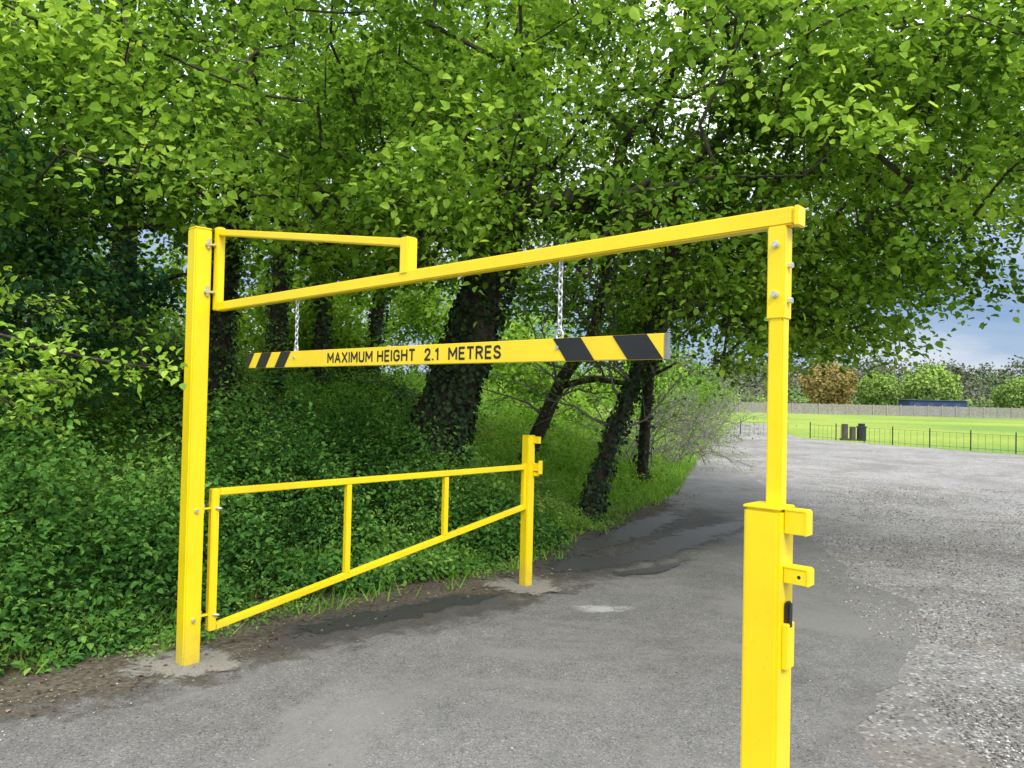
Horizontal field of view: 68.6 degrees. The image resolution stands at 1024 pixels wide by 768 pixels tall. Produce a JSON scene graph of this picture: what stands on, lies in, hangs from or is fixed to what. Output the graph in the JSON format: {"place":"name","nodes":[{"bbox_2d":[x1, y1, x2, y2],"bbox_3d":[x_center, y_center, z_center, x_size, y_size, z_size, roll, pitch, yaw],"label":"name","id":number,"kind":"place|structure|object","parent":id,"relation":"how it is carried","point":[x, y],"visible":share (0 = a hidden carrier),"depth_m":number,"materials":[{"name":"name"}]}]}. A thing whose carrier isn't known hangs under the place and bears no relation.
{"place":"outdoors","nodes":[
{"label":"outdoors","id":0,"kind":"place"},
{"bbox_2d":[0,461,919,767],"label":"asphalt road","id":1,"kind":"structure","parent":0,"point":[592,689],"depth_m":4.99,"materials":[{"name":"grey asphalt"}]},
{"bbox_2d":[282,597,507,645],"bbox_3d":[-0.996,2.033,6.562,2.973,0.001,1.200,2,-1,-41],"label":"damp patch","id":2,"kind":"object","parent":1,"relation":"on","point":[309,638],"visible":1,"depth_m":6.33,"materials":[{"name":"grey asphalt"}]},
{"bbox_2d":[292,593,505,634],"bbox_3d":[-0.944,2.033,6.731,2.623,0.001,0.600,2,-1,-43],"label":"water stain","id":3,"kind":"object","parent":1,"relation":"on","point":[415,610],"visible":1,"depth_m":6.62,"materials":[{"name":"grey asphalt"}]},
{"bbox_2d":[0,504,960,766],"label":"road grit","id":4,"kind":"object","parent":1,"relation":"on","point":[342,662],"visible":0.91,"depth_m":5.02,"materials":[{"name":"gravel"}]},
{"bbox_2d":[176,205,813,767],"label":"height restriction barrier","id":5,"kind":"object","parent":1,"relation":"on","point":[774,523],"visible":1,"depth_m":3.07,"materials":[{"name":"yellow metal"}]},
{"bbox_2d":[583,607,617,611],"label":"road repair","id":6,"kind":"structure","parent":1,"relation":"on","point":[601,609],"depth_m":6.93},
{"bbox_2d":[555,511,683,558],"bbox_3d":[1.886,2.175,11.306,1.086,0.001,5.572,1,-1,30],"label":"water stain","id":7,"kind":"object","parent":1,"relation":"on","point":[643,527],"visible":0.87,"depth_m":10.74,"materials":[{"name":"grey asphalt"}]},
{"bbox_2d":[532,510,726,575],"bbox_3d":[2.167,2.182,10.856,2.319,0.001,7.098,1,-1,33],"label":"damp patch","id":8,"kind":"object","parent":1,"relation":"on","point":[691,521],"visible":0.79,"depth_m":10.48,"materials":[{"name":"grey asphalt"}]},
{"bbox_2d":[542,522,743,572],"bbox_3d":[2.196,2.168,10.306,1.226,0.001,5.592,0,-1,41],"label":"water stain","id":9,"kind":"object","parent":1,"relation":"on","point":[664,546],"visible":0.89,"depth_m":9.67,"materials":[{"name":"grey asphalt"}]},
{"bbox_2d":[611,559,687,575],"bbox_3d":[1.669,2.122,8.668,1.699,0.001,0.504,2,-1,-38],"label":"water stain","id":10,"kind":"object","parent":1,"relation":"on","point":[657,569],"visible":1,"depth_m":8.54,"materials":[{"name":"grey asphalt"}]},
{"bbox_2d":[0,329,1023,675],"bbox_3d":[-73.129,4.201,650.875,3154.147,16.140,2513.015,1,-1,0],"label":"ground","id":11,"kind":"structure","parent":0,"point":[950,431],"depth_m":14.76,"materials":[{"name":"green plant"}]},
{"bbox_2d":[0,232,170,371],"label":"woodland shrub","id":12,"kind":"object","parent":11,"relation":"on","point":[47,336],"visible":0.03,"depth_m":11.58,"materials":[{"name":"green plant"}]},
{"bbox_2d":[0,58,186,422],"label":"hawthorn tree","id":13,"kind":"object","parent":11,"relation":"on","point":[124,303],"visible":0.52,"depth_m":8.10,"materials":[{"name":"green plant"}]},
{"bbox_2d":[0,362,70,440],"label":"overhanging branch","id":14,"kind":"object","parent":13,"relation":"attached to","point":[23,412],"visible":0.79,"depth_m":6.29,"materials":[{"name":"green plant"}]},
{"bbox_2d":[0,341,91,424],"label":"overhanging branch","id":15,"kind":"object","parent":13,"relation":"attached to","point":[40,384],"visible":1,"depth_m":5.05,"materials":[{"name":"green plant"}]},
{"bbox_2d":[0,266,95,326],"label":"overhanging branch","id":16,"kind":"object","parent":13,"relation":"attached to","point":[3,292],"visible":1,"depth_m":6.11,"materials":[{"name":"green plant"}]},
{"bbox_2d":[6,343,102,403],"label":"overhanging branch","id":17,"kind":"object","parent":13,"relation":"attached to","point":[67,388],"visible":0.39,"depth_m":7.68,"materials":[{"name":"green plant"}]},
{"bbox_2d":[0,321,188,398],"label":"overhanging branch","id":18,"kind":"object","parent":13,"relation":"attached to","point":[51,350],"visible":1,"depth_m":4.92,"materials":[{"name":"green plant"}]},
{"bbox_2d":[0,288,210,360],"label":"overhanging branch","id":19,"kind":"object","parent":13,"relation":"attached to","point":[157,335],"visible":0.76,"depth_m":7.77,"materials":[{"name":"green plant"}]},
{"bbox_2d":[0,0,228,245],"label":"woodland tree","id":20,"kind":"object","parent":11,"relation":"on","point":[175,23],"visible":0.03,"depth_m":14.11,"materials":[{"name":"green plant"}]},
{"bbox_2d":[5,125,255,345],"bbox_3d":[-9.736,-2.832,18.798,7.075,5.929,8.005,2,-1,-14],"label":"woodland shrub","id":21,"kind":"object","parent":11,"relation":"on","point":[176,314],"visible":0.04,"depth_m":17.82,"materials":[{"name":"green plant"}]},
{"bbox_2d":[0,0,314,349],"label":"woodland tree","id":22,"kind":"object","parent":11,"relation":"on","point":[176,15],"visible":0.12,"depth_m":14.27,"materials":[{"name":"green plant"}]},
{"bbox_2d":[0,322,481,487],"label":"ivy groundcover","id":23,"kind":"object","parent":11,"relation":"on","point":[239,377],"visible":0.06,"depth_m":12.01,"materials":[{"name":"green plant"}]},
{"bbox_2d":[0,286,499,510],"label":"bramble undergrowth","id":24,"kind":"object","parent":11,"relation":"on","point":[171,398],"visible":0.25,"depth_m":11.13,"materials":[{"name":"green plant"}]},
{"bbox_2d":[66,0,480,395],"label":"woodland tree","id":25,"kind":"object","parent":11,"relation":"on","point":[278,312],"visible":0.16,"depth_m":14.87,"materials":[{"name":"green plant"}]},
{"bbox_2d":[97,234,452,349],"bbox_3d":[-5.742,-3.195,24.337,9.818,5.890,11.513,1,-1,16],"label":"woodland shrub","id":26,"kind":"object","parent":11,"relation":"on","point":[366,297],"visible":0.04,"depth_m":23.74,"materials":[{"name":"green plant"}]},
{"bbox_2d":[0,357,577,679],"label":"nettle undergrowth","id":27,"kind":"object","parent":11,"relation":"on","point":[122,519],"visible":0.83,"depth_m":7.28,"materials":[{"name":"green plant"}]},
{"bbox_2d":[164,1,440,393],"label":"woodland tree","id":28,"kind":"object","parent":11,"relation":"on","point":[321,329],"visible":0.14,"depth_m":16.84,"materials":[{"name":"green plant"}]},
{"bbox_2d":[191,15,427,300],"bbox_3d":[-5.216,-4.979,20.718,7.844,9.676,7.222,2,-1,-27],"label":"woodland tree","id":29,"kind":"object","parent":11,"relation":"on","point":[296,27],"depth_m":20.85,"materials":[{"name":"green plant"}]},
{"bbox_2d":[0,0,637,409],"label":"field maple tree","id":30,"kind":"object","parent":11,"relation":"on","point":[222,330],"visible":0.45,"depth_m":7.77,"materials":[{"name":"green plant"}]},
{"bbox_2d":[231,250,435,376],"bbox_3d":[-5.001,-1.472,18.798,5.560,3.436,6.322,2,-1,-34],"label":"woodland shrub","id":31,"kind":"object","parent":11,"relation":"on","point":[343,331],"visible":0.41,"depth_m":17.78,"materials":[{"name":"green plant"}]},
{"bbox_2d":[0,337,695,562],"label":"bright undergrowth","id":32,"kind":"object","parent":11,"relation":"on","point":[488,436],"visible":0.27,"depth_m":14.37,"materials":[{"name":"green plant"}]},
{"bbox_2d":[0,492,700,720],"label":"dirt verge","id":33,"kind":"structure","parent":11,"relation":"on","point":[242,643],"depth_m":5.80,"materials":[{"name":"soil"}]},
{"bbox_2d":[117,645,248,683],"bbox_3d":[-2.339,1.976,5.260,0.959,0.001,0.812,2,-1,-43],"label":"concrete pad","id":34,"kind":"object","parent":33,"relation":"on","point":[218,661],"visible":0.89,"depth_m":5.28,"materials":[{"name":"beige concrete"}]},
{"bbox_2d":[0,386,630,670],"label":"cow parsley","id":35,"kind":"object","parent":33,"relation":"on","point":[587,522],"visible":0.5,"depth_m":7.99,"materials":[{"name":"green plant"}]},
{"bbox_2d":[484,575,561,594],"bbox_3d":[0.120,2.069,7.704,0.958,0.001,0.875,2,-1,-26],"label":"concrete pad","id":36,"kind":"object","parent":33,"relation":"on","point":[512,585],"visible":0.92,"depth_m":7.68,"materials":[{"name":"grey concrete"}]},
{"bbox_2d":[519,435,542,585],"bbox_3d":[0.191,1.313,7.734,0.200,1.567,0.115,1,-1,34],"label":"gate keeper post","id":37,"kind":"object","parent":36,"relation":"on","point":[526,526],"visible":0.96,"depth_m":7.72,"materials":[{"name":"yellow metal"}]},
{"bbox_2d":[191,463,525,631],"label":"swing gate","id":38,"kind":"structure","parent":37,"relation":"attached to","point":[211,622],"depth_m":6.23,"materials":[{"name":"yellow metal"}]},
{"bbox_2d":[255,243,461,379],"bbox_3d":[-3.567,-2.990,24.812,6.205,6.166,12.074,1,-1,13],"label":"woodland shrub","id":39,"kind":"object","parent":11,"relation":"on","point":[427,326],"visible":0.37,"depth_m":23.98,"materials":[{"name":"green plant"}]},
{"bbox_2d":[211,22,557,379],"bbox_3d":[-2.865,-4.392,18.044,8.375,9.729,7.616,1,-1,0],"label":"woodland tree","id":40,"kind":"object","parent":11,"relation":"on","point":[376,325],"visible":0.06,"depth_m":17.91,"materials":[{"name":"green plant"}]},
{"bbox_2d":[381,264,621,413],"bbox_3d":[0.195,-1.778,29.682,10.178,8.279,10.126,0,-1,37],"label":"woodland shrub","id":41,"kind":"object","parent":11,"relation":"on","point":[519,334],"visible":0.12,"depth_m":28.82,"materials":[{"name":"green plant"}]},
{"bbox_2d":[0,0,1023,484],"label":"ivy clad tree","id":42,"kind":"object","parent":11,"relation":"on","point":[828,96],"visible":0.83,"depth_m":8.25,"materials":[{"name":"green plant"}]},
{"bbox_2d":[434,328,635,431],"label":"woodland shrub","id":43,"kind":"object","parent":11,"relation":"on","point":[527,369],"visible":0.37,"depth_m":24.00,"materials":[{"name":"green plant"}]},
{"bbox_2d":[405,241,743,464],"bbox_3d":[1.123,-0.667,13.978,4.567,5.175,5.938,2,-1,-37],"label":"leaning tree","id":44,"kind":"object","parent":11,"relation":"on","point":[541,428],"visible":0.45,"depth_m":13.88,"materials":[{"name":"green plant"}]},
{"bbox_2d":[482,313,689,421],"bbox_3d":[3.119,-0.253,37.792,9.912,6.639,11.942,1,-1,0],"label":"hedge shrub","id":45,"kind":"object","parent":11,"relation":"on","point":[655,394],"visible":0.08,"depth_m":35.63,"materials":[{"name":"green plant"}]},
{"bbox_2d":[528,321,681,407],"bbox_3d":[1.585,-0.347,13.712,2.136,1.643,2.322,2,-1,-33],"label":"leaning tree","id":46,"kind":"object","parent":11,"relation":"on","point":[603,378],"visible":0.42,"depth_m":13.81,"materials":[{"name":"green plant"}]},
{"bbox_2d":[483,157,748,523],"bbox_3d":[1.863,-0.923,12.323,4.604,6.680,4.089,2,-1,-31],"label":"ivy clad stump tree","id":47,"kind":"object","parent":11,"relation":"on","point":[602,464],"visible":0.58,"depth_m":11.94,"materials":[{"name":"green plant"}]},
{"bbox_2d":[520,364,746,485],"bbox_3d":[2.376,1.354,18.638,5.995,4.220,5.136,2,-1,-24],"label":"bare shrub","id":48,"kind":"object","parent":11,"relation":"on","point":[634,440],"visible":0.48,"depth_m":18.44,"materials":[{"name":"green plant"}]},
{"bbox_2d":[567,343,730,426],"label":"hedge shrub","id":49,"kind":"object","parent":11,"relation":"on","point":[674,376],"visible":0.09,"depth_m":43.11,"materials":[{"name":"green plant"}]},
{"bbox_2d":[411,131,943,483],"bbox_3d":[3.125,-1.512,15.461,10.971,7.770,6.517,1,-1,0],"label":"field maple tree","id":50,"kind":"object","parent":11,"relation":"on","point":[643,442],"visible":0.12,"depth_m":15.41,"materials":[{"name":"green plant"}]},
{"bbox_2d":[558,363,810,473],"bbox_3d":[4.744,1.429,22.357,7.863,4.669,6.107,1,-1,0],"label":"bare shrub","id":51,"kind":"object","parent":11,"relation":"on","point":[679,453],"visible":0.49,"depth_m":21.82,"materials":[{"name":"green plant"}]},
{"bbox_2d":[660,336,719,427],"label":"hedge shrub","id":52,"kind":"object","parent":11,"relation":"on","point":[694,364],"visible":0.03,"depth_m":52.27,"materials":[{"name":"green plant"}]},
{"bbox_2d":[632,361,765,456],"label":"bare shrub","id":53,"kind":"object","parent":11,"relation":"on","point":[710,424],"visible":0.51,"depth_m":28.01,"materials":[{"name":"green plant"}]},
{"bbox_2d":[680,368,737,419],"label":"hedge shrub","id":54,"kind":"object","parent":11,"relation":"on","point":[707,381],"visible":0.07,"depth_m":64.76,"materials":[{"name":"green plant"}]},
{"bbox_2d":[635,346,796,443],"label":"bare shrub","id":55,"kind":"object","parent":11,"relation":"on","point":[723,432],"visible":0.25,"depth_m":36.71,"materials":[{"name":"green plant"}]},
{"bbox_2d":[611,401,1022,418],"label":"timber fence","id":56,"kind":"object","parent":11,"relation":"on","point":[1009,414],"visible":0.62,"depth_m":149.12,"materials":[{"name":"grey wood"}]},
{"bbox_2d":[795,359,858,413],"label":"round tree","id":57,"kind":"object","parent":11,"relation":"on","point":[842,388],"visible":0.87,"depth_m":162.33,"materials":[{"name":"brown plant"}]},
{"bbox_2d":[659,423,1023,767],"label":"gravel car park","id":58,"kind":"structure","parent":11,"relation":"on","point":[902,725],"depth_m":9.50,"materials":[{"name":"grey gravel"}]},
{"bbox_2d":[806,486,1023,767],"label":"loose gravel","id":59,"kind":"structure","parent":58,"relation":"on","point":[1007,743],"depth_m":7.30,"materials":[{"name":"grey gravel"}]},
{"bbox_2d":[660,348,1023,416],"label":"distant treeline","id":60,"kind":"object","parent":11,"relation":"on","point":[972,383],"visible":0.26,"depth_m":399.38,"materials":[{"name":"green plant"}]},
{"bbox_2d":[839,424,848,439],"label":"timber bollard","id":61,"kind":"object","parent":11,"relation":"on","point":[844,432],"visible":0.9,"depth_m":41.73,"materials":[{"name":"wood"}]},
{"bbox_2d":[849,427,856,440],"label":"timber bollard","id":62,"kind":"object","parent":11,"relation":"on","point":[852,432],"visible":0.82,"depth_m":41.56,"materials":[{"name":"wood"}]},
{"bbox_2d":[856,423,866,440],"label":"litter bin","id":63,"kind":"object","parent":11,"relation":"on","point":[861,431],"visible":0.77,"depth_m":41.37,"materials":[{"name":"black plastic"}]},
{"bbox_2d":[855,371,903,412],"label":"round tree","id":64,"kind":"object","parent":11,"relation":"on","point":[880,394],"visible":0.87,"depth_m":165.85,"materials":[{"name":"green plant"}]},
{"bbox_2d":[740,420,1023,453],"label":"metal railing","id":65,"kind":"object","parent":11,"relation":"on","point":[930,431],"visible":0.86,"depth_m":37.73,"materials":[{"name":"black metal"}]},
{"bbox_2d":[894,362,964,403],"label":"round tree","id":66,"kind":"object","parent":11,"relation":"on","point":[922,386],"visible":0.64,"depth_m":163.33,"materials":[{"name":"green plant"}]},
{"bbox_2d":[896,399,966,416],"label":"sports pavilion","id":67,"kind":"structure","parent":11,"relation":"on","point":[931,403],"depth_m":155.78,"materials":[{"name":"blue metal"}]},
{"bbox_2d":[989,373,1023,416],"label":"round tree","id":68,"kind":"object","parent":11,"relation":"on","point":[1012,395],"visible":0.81,"depth_m":170.98,"materials":[{"name":"green plant"}]},
{"bbox_2d":[1,0,1023,381],"label":"sky","id":69,"kind":"structure","parent":0,"point":[1002,338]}
]}

